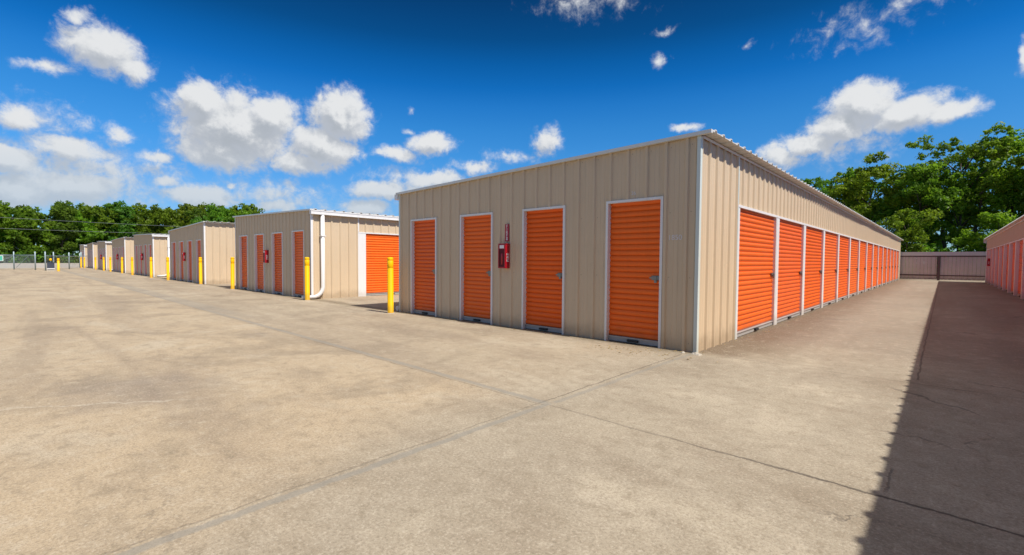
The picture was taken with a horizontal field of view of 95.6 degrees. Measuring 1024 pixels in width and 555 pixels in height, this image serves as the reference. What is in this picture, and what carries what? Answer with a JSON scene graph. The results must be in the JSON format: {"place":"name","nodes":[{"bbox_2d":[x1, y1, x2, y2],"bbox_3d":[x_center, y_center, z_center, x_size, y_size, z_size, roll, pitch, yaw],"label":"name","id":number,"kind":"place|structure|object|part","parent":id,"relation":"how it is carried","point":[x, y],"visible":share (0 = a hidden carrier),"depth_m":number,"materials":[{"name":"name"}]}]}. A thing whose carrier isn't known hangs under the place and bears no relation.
{"place":"outdoors","nodes":[
{"label":"outdoors","id":0,"kind":"place"},
{"bbox_2d":[0,263,87,267],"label":"road","id":1,"kind":"structure","parent":0,"point":[40,265],"depth_m":79.97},
{"bbox_2d":[46,258,55,270],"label":"gate operator","id":2,"kind":"object","parent":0,"point":[50,266],"visible":0.98,"depth_m":46.67,"materials":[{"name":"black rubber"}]},
{"bbox_2d":[3,228,159,233],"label":"power line","id":3,"kind":"object","parent":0,"point":[86,231],"visible":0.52,"depth_m":77.95,"materials":[{"name":"metal"}]},
{"bbox_2d":[1,217,180,226],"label":"power line","id":4,"kind":"object","parent":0,"point":[92,222],"visible":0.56,"depth_m":78.56,"materials":[{"name":"metal"}]},
{"bbox_2d":[87,242,97,268],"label":"storage building","id":5,"kind":"structure","parent":0,"point":[92,250],"depth_m":60.21,"materials":[{"name":"beige metal"}]},
{"bbox_2d":[97,241,112,269],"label":"storage building","id":6,"kind":"structure","parent":0,"point":[105,249],"depth_m":51.73,"materials":[{"name":"beige metal"}]},
{"bbox_2d":[100,249,101,269],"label":"roll up door","id":7,"kind":"structure","parent":6,"relation":"in","point":[100,249],"depth_m":54.60,"materials":[{"name":"orange paint"}]},
{"bbox_2d":[111,237,134,272],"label":"storage building","id":8,"kind":"structure","parent":0,"point":[123,247],"depth_m":43.49,"materials":[{"name":"beige metal"}]},
{"bbox_2d":[113,247,114,270],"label":"roll up door","id":9,"kind":"structure","parent":8,"relation":"in","point":[114,247],"depth_m":47.65,"materials":[{"name":"orange paint"}]},
{"bbox_2d":[116,247,117,271],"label":"roll up door","id":10,"kind":"structure","parent":8,"relation":"in","point":[116,247],"depth_m":46.37,"materials":[{"name":"orange paint"}]},
{"bbox_2d":[118,247,120,271],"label":"roll up door","id":11,"kind":"structure","parent":8,"relation":"in","point":[118,247],"depth_m":45.10,"materials":[{"name":"orange paint"}]},
{"bbox_2d":[122,247,123,272],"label":"roll up door","id":12,"kind":"structure","parent":8,"relation":"in","point":[122,247],"depth_m":43.79,"materials":[{"name":"orange paint"}]},
{"bbox_2d":[134,234,169,276],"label":"storage building","id":13,"kind":"structure","parent":0,"point":[156,247],"depth_m":34.78,"materials":[{"name":"beige metal"}]},
{"bbox_2d":[135,245,137,274],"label":"roll up door","id":14,"kind":"structure","parent":13,"relation":"in","point":[136,246],"depth_m":39.06,"materials":[{"name":"orange paint"}]},
{"bbox_2d":[139,245,141,274],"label":"roll up door","id":15,"kind":"structure","parent":13,"relation":"in","point":[140,246],"depth_m":37.79,"materials":[{"name":"orange paint"}]},
{"bbox_2d":[144,244,146,275],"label":"roll up door","id":16,"kind":"structure","parent":13,"relation":"in","point":[145,246],"depth_m":36.52,"materials":[{"name":"orange paint"}]},
{"bbox_2d":[148,244,150,275],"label":"roll up door","id":17,"kind":"structure","parent":13,"relation":"in","point":[149,245],"depth_m":35.24,"materials":[{"name":"orange paint"}]},
{"bbox_2d":[168,221,235,283],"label":"storage building","id":18,"kind":"structure","parent":0,"point":[212,244],"depth_m":25.97,"materials":[{"name":"beige metal"}]},
{"bbox_2d":[171,242,176,279],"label":"roll up door","id":19,"kind":"structure","parent":18,"relation":"in","point":[174,268],"depth_m":30.10,"materials":[{"name":"orange paint"}]},
{"bbox_2d":[179,241,184,280],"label":"roll up door","id":20,"kind":"structure","parent":18,"relation":"in","point":[181,243],"depth_m":28.79,"materials":[{"name":"orange paint"}]},
{"bbox_2d":[182,252,185,260],"bbox_3d":[-19.605,-1.246,27.755,0.231,0.516,0.143,2,3,43],"label":"fire extinguisher cabinet","id":21,"kind":"object","parent":18,"relation":"attached to","point":[183,256],"visible":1,"depth_m":27.69,"materials":[{"name":"red metal"}]},
{"bbox_2d":[187,240,192,282],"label":"roll up door","id":22,"kind":"structure","parent":18,"relation":"in","point":[189,243],"depth_m":27.43,"materials":[{"name":"orange paint"}]},
{"bbox_2d":[196,239,200,282],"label":"roll up door","id":23,"kind":"structure","parent":18,"relation":"in","point":[198,242],"depth_m":26.16,"materials":[{"name":"orange paint"}]},
{"bbox_2d":[232,208,398,299],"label":"storage building","id":24,"kind":"structure","parent":0,"point":[348,254],"depth_m":17.59,"materials":[{"name":"beige metal"}]},
{"bbox_2d":[239,235,248,289],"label":"roll up door","id":25,"kind":"structure","parent":24,"relation":"in","point":[243,240],"depth_m":21.05,"materials":[{"name":"orange paint"}]},
{"bbox_2d":[254,233,264,292],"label":"roll up door","id":26,"kind":"structure","parent":24,"relation":"in","point":[258,238],"depth_m":19.73,"materials":[{"name":"orange paint"}]},
{"bbox_2d":[263,250,268,262],"bbox_3d":[-9.965,-0.852,18.805,0.231,0.516,0.143,2,3,43],"label":"fire extinguisher cabinet","id":27,"kind":"object","parent":24,"relation":"attached to","point":[265,256],"visible":1,"depth_m":18.75,"materials":[{"name":"red metal"}]},
{"bbox_2d":[271,232,283,294],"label":"roll up door","id":28,"kind":"structure","parent":24,"relation":"in","point":[277,237],"depth_m":18.39,"materials":[{"name":"orange paint"}]},
{"bbox_2d":[292,230,304,296],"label":"roll up door","id":29,"kind":"structure","parent":24,"relation":"in","point":[298,235],"depth_m":17.08,"materials":[{"name":"orange paint"}]},
{"bbox_2d":[366,234,398,295],"bbox_3d":[-4.801,-0.505,18.535,0.105,2.383,2.300,2,3,43],"label":"roll up door","id":30,"kind":"structure","parent":24,"relation":"in","point":[379,247],"depth_m":18.17,"materials":[{"name":"orange paint"}]},
{"bbox_2d":[0,268,1023,554],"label":"pavement","id":31,"kind":"structure","parent":0,"point":[150,416],"depth_m":3.85,"materials":[{"name":"concrete"}]},
{"bbox_2d":[0,252,35,269],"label":"chain link fence","id":32,"kind":"object","parent":31,"relation":"on","point":[14,260],"visible":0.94,"depth_m":51.55,"materials":[{"name":"grey metal"}]},
{"bbox_2d":[57,258,59,270],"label":"bollard","id":33,"kind":"object","parent":31,"relation":"on","point":[58,264],"visible":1,"depth_m":46.20,"materials":[{"name":"yellow metal"}]},
{"bbox_2d":[44,252,79,270],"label":"chain link gate","id":34,"kind":"structure","parent":31,"relation":"on","point":[68,259],"depth_m":54.89,"materials":[{"name":"grey metal"}]},
{"bbox_2d":[80,245,87,266],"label":"storage building","id":35,"kind":"structure","parent":31,"relation":"on","point":[83,249],"depth_m":66.60,"materials":[{"name":"beige metal"}]},
{"bbox_2d":[109,257,111,271],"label":"bollard","id":36,"kind":"object","parent":31,"relation":"on","point":[110,269],"visible":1,"depth_m":46.17,"materials":[{"name":"yellow metal"}]},
{"bbox_2d":[121,257,122,272],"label":"bollard","id":37,"kind":"object","parent":31,"relation":"on","point":[121,264],"visible":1,"depth_m":41.43,"materials":[{"name":"yellow metal"}]},
{"bbox_2d":[131,257,133,274],"bbox_3d":[-30.642,-0.917,37.474,0.200,1.466,0.200,-1,2,-18],"label":"bollard","id":38,"kind":"object","parent":31,"relation":"on","point":[132,270],"visible":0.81,"depth_m":37.42,"materials":[{"name":"yellow metal"}]},
{"bbox_2d":[150,257,152,277],"bbox_3d":[-25.270,-0.699,32.523,0.200,1.466,0.200,2,2,22],"label":"bollard","id":39,"kind":"object","parent":31,"relation":"on","point":[151,270],"visible":0.98,"depth_m":32.47,"materials":[{"name":"yellow metal"}]},
{"bbox_2d":[166,257,169,279],"bbox_3d":[-21.596,-0.550,29.148,0.200,1.466,0.200,-1,2,-28],"label":"bollard","id":40,"kind":"object","parent":31,"relation":"on","point":[167,269],"visible":1,"depth_m":29.09,"materials":[{"name":"yellow metal"}]},
{"bbox_2d":[199,257,202,283],"bbox_3d":[-16.870,-0.371,25.156,0.200,1.466,0.200,1,2,13],"label":"bollard","id":41,"kind":"object","parent":31,"relation":"on","point":[200,270],"visible":0.9,"depth_m":25.10,"materials":[{"name":"yellow metal"}]},
{"bbox_2d":[230,257,234,288],"bbox_3d":[-12.768,-0.199,21.219,0.200,1.466,0.200,-1,3,-37],"label":"bollard","id":42,"kind":"object","parent":31,"relation":"on","point":[232,273],"visible":0.95,"depth_m":21.16,"materials":[{"name":"yellow metal"}]},
{"bbox_2d":[304,257,309,299],"bbox_3d":[-6.968,0.040,15.800,0.200,1.466,0.200,0,2,3],"label":"bollard","id":43,"kind":"object","parent":31,"relation":"on","point":[307,278],"visible":0.99,"depth_m":15.74,"materials":[{"name":"yellow metal"}]},
{"bbox_2d":[387,257,393,312],"bbox_3d":[-3.183,0.199,12.158,0.200,1.466,0.200,2,3,43],"label":"bollard","id":44,"kind":"object","parent":31,"relation":"on","point":[390,298],"visible":1,"depth_m":12.10,"materials":[{"name":"yellow metal"}]},
{"bbox_2d":[899,252,985,280],"bbox_3d":[35.426,-0.920,37.829,6.100,2.340,0.160,2,3,43],"label":"panel fence","id":45,"kind":"object","parent":31,"relation":"on","point":[952,264],"visible":0.79,"depth_m":37.97,"materials":[{"name":"grey metal"}]},
{"bbox_2d":[0,0,1023,263],"label":"sky","id":46,"kind":"structure","parent":0,"point":[271,105],"materials":[{"name":"blue"}]},
{"bbox_2d":[394,129,903,352],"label":"storage building","id":47,"kind":"structure","parent":0,"point":[697,241],"depth_m":8.98,"materials":[{"name":"beige metal"}]},
{"bbox_2d":[411,217,436,316],"bbox_3d":[-2.205,-0.268,11.793,1.070,2.439,0.139,2,3,43],"label":"roll up door","id":48,"kind":"structure","parent":47,"relation":"in","point":[423,231],"depth_m":11.85,"materials":[{"name":"orange paint"}]},
{"bbox_2d":[459,212,492,324],"bbox_3d":[-0.776,-0.209,10.466,1.071,2.439,0.139,2,3,43],"label":"roll up door","id":49,"kind":"structure","parent":47,"relation":"in","point":[476,230],"depth_m":10.51,"materials":[{"name":"orange paint"}]},
{"bbox_2d":[498,243,509,267],"bbox_3d":[-0.171,-0.451,9.712,0.231,0.516,0.143,2,3,43],"label":"fire extinguisher cabinet","id":50,"kind":"object","parent":47,"relation":"attached to","point":[503,255],"visible":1,"depth_m":9.65,"materials":[{"name":"red metal"}]},
{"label":"cabinet door","id":51,"kind":"part","parent":50,"relation":"part of","materials":[{"name":"red metal"}]},
{"bbox_2d":[505,224,508,240],"bbox_3d":[-0.104,-0.939,9.726,0.110,0.360,0.008,2,3,43],"label":"fire sign","id":52,"kind":"object","parent":47,"relation":"attached to","point":[506,232],"visible":1,"depth_m":9.72,"materials":[{"name":"red plastic"}]},
{"bbox_2d":[521,205,565,334],"bbox_3d":[0.638,-0.151,9.153,1.066,2.439,0.139,2,3,43],"label":"roll up door","id":53,"kind":"structure","parent":47,"relation":"in","point":[544,228],"depth_m":9.19,"materials":[{"name":"orange paint"}]},
{"bbox_2d":[604,196,663,347],"bbox_3d":[2.060,-0.093,7.833,1.043,2.439,0.139,2,3,43],"label":"roll up door","id":54,"kind":"structure","parent":47,"relation":"in","point":[634,227],"depth_m":7.85,"materials":[{"name":"orange paint"}]},
{"bbox_2d":[737,209,773,336],"bbox_3d":[4.928,-0.102,9.373,0.105,2.383,2.490,2,3,43],"label":"roll up door","id":55,"kind":"structure","parent":47,"relation":"in","point":[756,238],"depth_m":9.32,"materials":[{"name":"orange paint"}]},
{"bbox_2d":[777,220,801,322],"bbox_3d":[6.798,-0.164,11.385,0.105,2.383,2.465,2,3,43],"label":"roll up door","id":56,"kind":"structure","parent":47,"relation":"in","point":[789,272],"depth_m":11.38,"materials":[{"name":"orange paint"}]},
{"bbox_2d":[804,227,821,312],"bbox_3d":[8.660,-0.225,13.387,0.105,2.383,2.465,2,3,43],"label":"roll up door","id":57,"kind":"structure","parent":47,"relation":"in","point":[813,271],"depth_m":13.42,"materials":[{"name":"orange paint"}]},
{"bbox_2d":[823,232,836,305],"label":"roll up door","id":58,"kind":"structure","parent":47,"relation":"in","point":[830,239],"depth_m":15.46,"materials":[{"name":"orange paint"}]},
{"bbox_2d":[838,236,848,300],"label":"roll up door","id":59,"kind":"structure","parent":47,"relation":"in","point":[843,246],"depth_m":17.48,"materials":[{"name":"orange paint"}]},
{"bbox_2d":[849,239,857,296],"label":"roll up door","id":60,"kind":"structure","parent":47,"relation":"in","point":[853,258],"depth_m":19.51,"materials":[{"name":"orange paint"}]},
{"bbox_2d":[858,241,865,293],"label":"roll up door","id":61,"kind":"structure","parent":47,"relation":"in","point":[862,244],"depth_m":21.55,"materials":[{"name":"orange paint"}]},
{"bbox_2d":[866,243,871,290],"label":"roll up door","id":62,"kind":"structure","parent":47,"relation":"in","point":[869,249],"depth_m":23.59,"materials":[{"name":"orange paint"}]},
{"bbox_2d":[872,245,877,288],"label":"roll up door","id":63,"kind":"structure","parent":47,"relation":"in","point":[875,267],"depth_m":25.61,"materials":[{"name":"orange paint"}]},
{"bbox_2d":[878,246,881,286],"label":"roll up door","id":64,"kind":"structure","parent":47,"relation":"in","point":[880,248],"depth_m":27.61,"materials":[{"name":"orange paint"}]},
{"bbox_2d":[882,247,885,284],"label":"roll up door","id":65,"kind":"structure","parent":47,"relation":"in","point":[884,255],"depth_m":29.63,"materials":[{"name":"orange paint"}]},
{"bbox_2d":[886,249,889,283],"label":"roll up door","id":66,"kind":"structure","parent":47,"relation":"in","point":[888,255],"depth_m":31.68,"materials":[{"name":"orange paint"}]},
{"bbox_2d":[890,249,892,281],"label":"roll up door","id":67,"kind":"structure","parent":47,"relation":"in","point":[891,249],"depth_m":33.70,"materials":[{"name":"orange paint"}]},
{"bbox_2d":[893,250,895,280],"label":"roll up door","id":68,"kind":"structure","parent":47,"relation":"in","point":[894,250],"depth_m":35.67,"materials":[{"name":"orange paint"}]},
{"bbox_2d":[896,251,897,279],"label":"roll up door","id":69,"kind":"structure","parent":47,"relation":"in","point":[897,251],"depth_m":37.70,"materials":[{"name":"orange paint"}]},
{"bbox_2d":[680,351,701,355],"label":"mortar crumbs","id":70,"kind":"object","parent":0,"point":[696,353],"visible":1,"depth_m":7.01,"materials":[{"name":"beige concrete"}]},
{"bbox_2d":[984,215,1023,298],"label":"storage building","id":71,"kind":"structure","parent":0,"point":[1004,270],"depth_m":23.21,"materials":[{"name":"beige"}]},
{"bbox_2d":[996,249,998,286],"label":"roll up door","id":72,"kind":"structure","parent":71,"relation":"in","point":[998,249],"depth_m":28.16,"materials":[{"name":"orange paint"}]},
{"bbox_2d":[1000,246,1003,288],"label":"roll up door","id":73,"kind":"structure","parent":71,"relation":"in","point":[1003,246],"depth_m":26.09,"materials":[{"name":"orange paint"}]},
{"bbox_2d":[1005,245,1008,290],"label":"roll up door","id":74,"kind":"structure","parent":71,"relation":"in","point":[1008,245],"depth_m":24.04,"materials":[{"name":"orange paint"}]},
{"bbox_2d":[1010,243,1014,293],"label":"roll up door","id":75,"kind":"structure","parent":71,"relation":"in","point":[1012,281],"depth_m":22.00,"materials":[{"name":"orange paint"}]},
{"bbox_2d":[1017,241,1022,296],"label":"roll up door","id":76,"kind":"structure","parent":71,"relation":"in","point":[1021,242],"depth_m":19.90,"materials":[{"name":"orange paint"}]},
{"label":"ground","id":77,"kind":"structure","parent":0,"visible":0},
{"bbox_2d":[0,215,9,259],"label":"tree","id":78,"kind":"object","parent":77,"relation":"on","point":[2,234],"visible":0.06,"depth_m":111.71,"materials":[{"name":"green plant"}]},
{"bbox_2d":[0,200,44,255],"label":"tree","id":79,"kind":"object","parent":77,"relation":"on","point":[7,221],"visible":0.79,"depth_m":111.06,"materials":[{"name":"green plant"}]},
{"bbox_2d":[4,204,45,245],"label":"tree","id":80,"kind":"object","parent":77,"relation":"on","point":[17,206],"visible":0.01,"depth_m":122.78,"materials":[{"name":"green plant"}]},
{"bbox_2d":[10,206,65,262],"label":"tree","id":81,"kind":"object","parent":77,"relation":"on","point":[43,232],"visible":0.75,"depth_m":113.68,"materials":[{"name":"green plant"}]},
{"bbox_2d":[0,247,78,262],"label":"undergrowth","id":82,"kind":"object","parent":77,"relation":"on","point":[39,257],"visible":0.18,"depth_m":113.57,"materials":[{"name":"green plant"}]},
{"bbox_2d":[50,200,73,221],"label":"tree","id":83,"kind":"object","parent":77,"relation":"on","point":[62,206],"visible":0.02,"depth_m":133.00,"materials":[{"name":"green plant"}]},
{"bbox_2d":[45,200,80,262],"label":"tree","id":84,"kind":"object","parent":77,"relation":"on","point":[60,213],"visible":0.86,"depth_m":117.79,"materials":[{"name":"green plant"}]},
{"bbox_2d":[75,202,96,246],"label":"tree","id":85,"kind":"object","parent":77,"relation":"on","point":[89,207],"visible":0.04,"depth_m":133.42,"materials":[{"name":"green plant"}]},
{"bbox_2d":[63,208,115,254],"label":"tree","id":86,"kind":"object","parent":77,"relation":"on","point":[86,224],"visible":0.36,"depth_m":122.52,"materials":[{"name":"green plant"}]},
{"bbox_2d":[76,202,128,244],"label":"tree","id":87,"kind":"object","parent":77,"relation":"on","point":[86,212],"visible":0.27,"depth_m":124.81,"materials":[{"name":"green plant"}]},
{"bbox_2d":[103,200,139,240],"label":"tree","id":88,"kind":"object","parent":77,"relation":"on","point":[124,225],"visible":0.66,"depth_m":127.20,"materials":[{"name":"green plant"}]},
{"bbox_2d":[118,203,170,233],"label":"tree","id":89,"kind":"object","parent":77,"relation":"on","point":[142,210],"visible":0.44,"depth_m":130.41,"materials":[{"name":"green plant"}]},
{"bbox_2d":[140,204,180,233],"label":"tree","id":90,"kind":"object","parent":77,"relation":"on","point":[167,221],"visible":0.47,"depth_m":131.19,"materials":[{"name":"green plant"}]},
{"bbox_2d":[149,203,194,226],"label":"tree","id":91,"kind":"object","parent":77,"relation":"on","point":[182,209],"visible":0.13,"depth_m":143.64,"materials":[{"name":"green plant"}]},
{"bbox_2d":[176,217,190,226],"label":"tree","id":92,"kind":"object","parent":77,"relation":"on","point":[184,219],"visible":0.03,"depth_m":139.81,"materials":[{"name":"green plant"}]},
{"bbox_2d":[183,208,208,222],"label":"tree","id":93,"kind":"object","parent":77,"relation":"on","point":[195,214],"visible":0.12,"depth_m":140.67,"materials":[{"name":"green plant"}]},
{"bbox_2d":[188,201,209,212],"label":"tree","id":94,"kind":"object","parent":77,"relation":"on","point":[199,206],"visible":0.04,"depth_m":148.75,"materials":[{"name":"green plant"}]},
{"bbox_2d":[190,215,227,223],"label":"tree","id":95,"kind":"object","parent":77,"relation":"on","point":[196,220],"visible":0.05,"depth_m":102.40,"materials":[{"name":"green plant"}]},
{"bbox_2d":[204,203,233,220],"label":"tree","id":96,"kind":"object","parent":77,"relation":"on","point":[212,212],"visible":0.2,"depth_m":136.96,"materials":[{"name":"green plant"}]},
{"bbox_2d":[221,209,250,222],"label":"tree","id":97,"kind":"object","parent":77,"relation":"on","point":[230,218],"visible":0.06,"depth_m":100.38,"materials":[{"name":"green plant"}]},
{"bbox_2d":[229,203,257,214],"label":"tree","id":98,"kind":"object","parent":77,"relation":"on","point":[234,209],"visible":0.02,"depth_m":144.13,"materials":[{"name":"green plant"}]},
{"bbox_2d":[222,204,264,213],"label":"tree","id":99,"kind":"object","parent":77,"relation":"on","point":[251,206],"visible":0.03,"depth_m":156.21,"materials":[{"name":"green plant"}]},
{"bbox_2d":[800,177,830,195],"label":"tree","id":100,"kind":"object","parent":77,"relation":"on","point":[817,184],"visible":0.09,"depth_m":52.70,"materials":[{"name":"green plant"}]},
{"bbox_2d":[818,167,891,223],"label":"tree","id":101,"kind":"object","parent":77,"relation":"on","point":[849,173],"visible":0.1,"depth_m":53.11,"materials":[{"name":"green plant"}]},
{"bbox_2d":[826,151,917,243],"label":"tree","id":102,"kind":"object","parent":77,"relation":"on","point":[853,196],"visible":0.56,"depth_m":49.70,"materials":[{"name":"green plant"}]},
{"bbox_2d":[877,208,944,251],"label":"tree","id":103,"kind":"object","parent":77,"relation":"on","point":[898,220],"visible":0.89,"depth_m":43.34,"materials":[{"name":"green plant"}]},
{"bbox_2d":[865,161,970,250],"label":"tree","id":104,"kind":"object","parent":77,"relation":"on","point":[953,183],"visible":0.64,"depth_m":45.90,"materials":[{"name":"green plant"}]},
{"bbox_2d":[900,240,985,279],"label":"undergrowth","id":105,"kind":"object","parent":77,"relation":"on","point":[939,248],"visible":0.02,"depth_m":45.11,"materials":[{"name":"green plant"}]},
{"bbox_2d":[914,187,986,250],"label":"tree","id":106,"kind":"object","parent":77,"relation":"on","point":[967,224],"visible":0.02,"depth_m":57.25,"materials":[{"name":"green plant"}]},
{"bbox_2d":[901,121,1023,251],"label":"tree","id":107,"kind":"object","parent":77,"relation":"on","point":[975,151],"visible":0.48,"depth_m":45.47,"materials":[{"name":"green plant"}]},
{"bbox_2d":[941,128,1023,229],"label":"tree","id":108,"kind":"object","parent":77,"relation":"on","point":[1014,193],"visible":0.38,"depth_m":45.10,"materials":[{"name":"green plant"}]},
{"bbox_2d":[951,210,1017,251],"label":"tree","id":109,"kind":"object","parent":77,"relation":"on","point":[998,221],"visible":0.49,"depth_m":41.12,"materials":[{"name":"green plant"}]},
{"bbox_2d":[1013,157,1023,212],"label":"tree","id":110,"kind":"object","parent":77,"relation":"on","point":[1021,206],"visible":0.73,"depth_m":43.16,"materials":[{"name":"green plant"}]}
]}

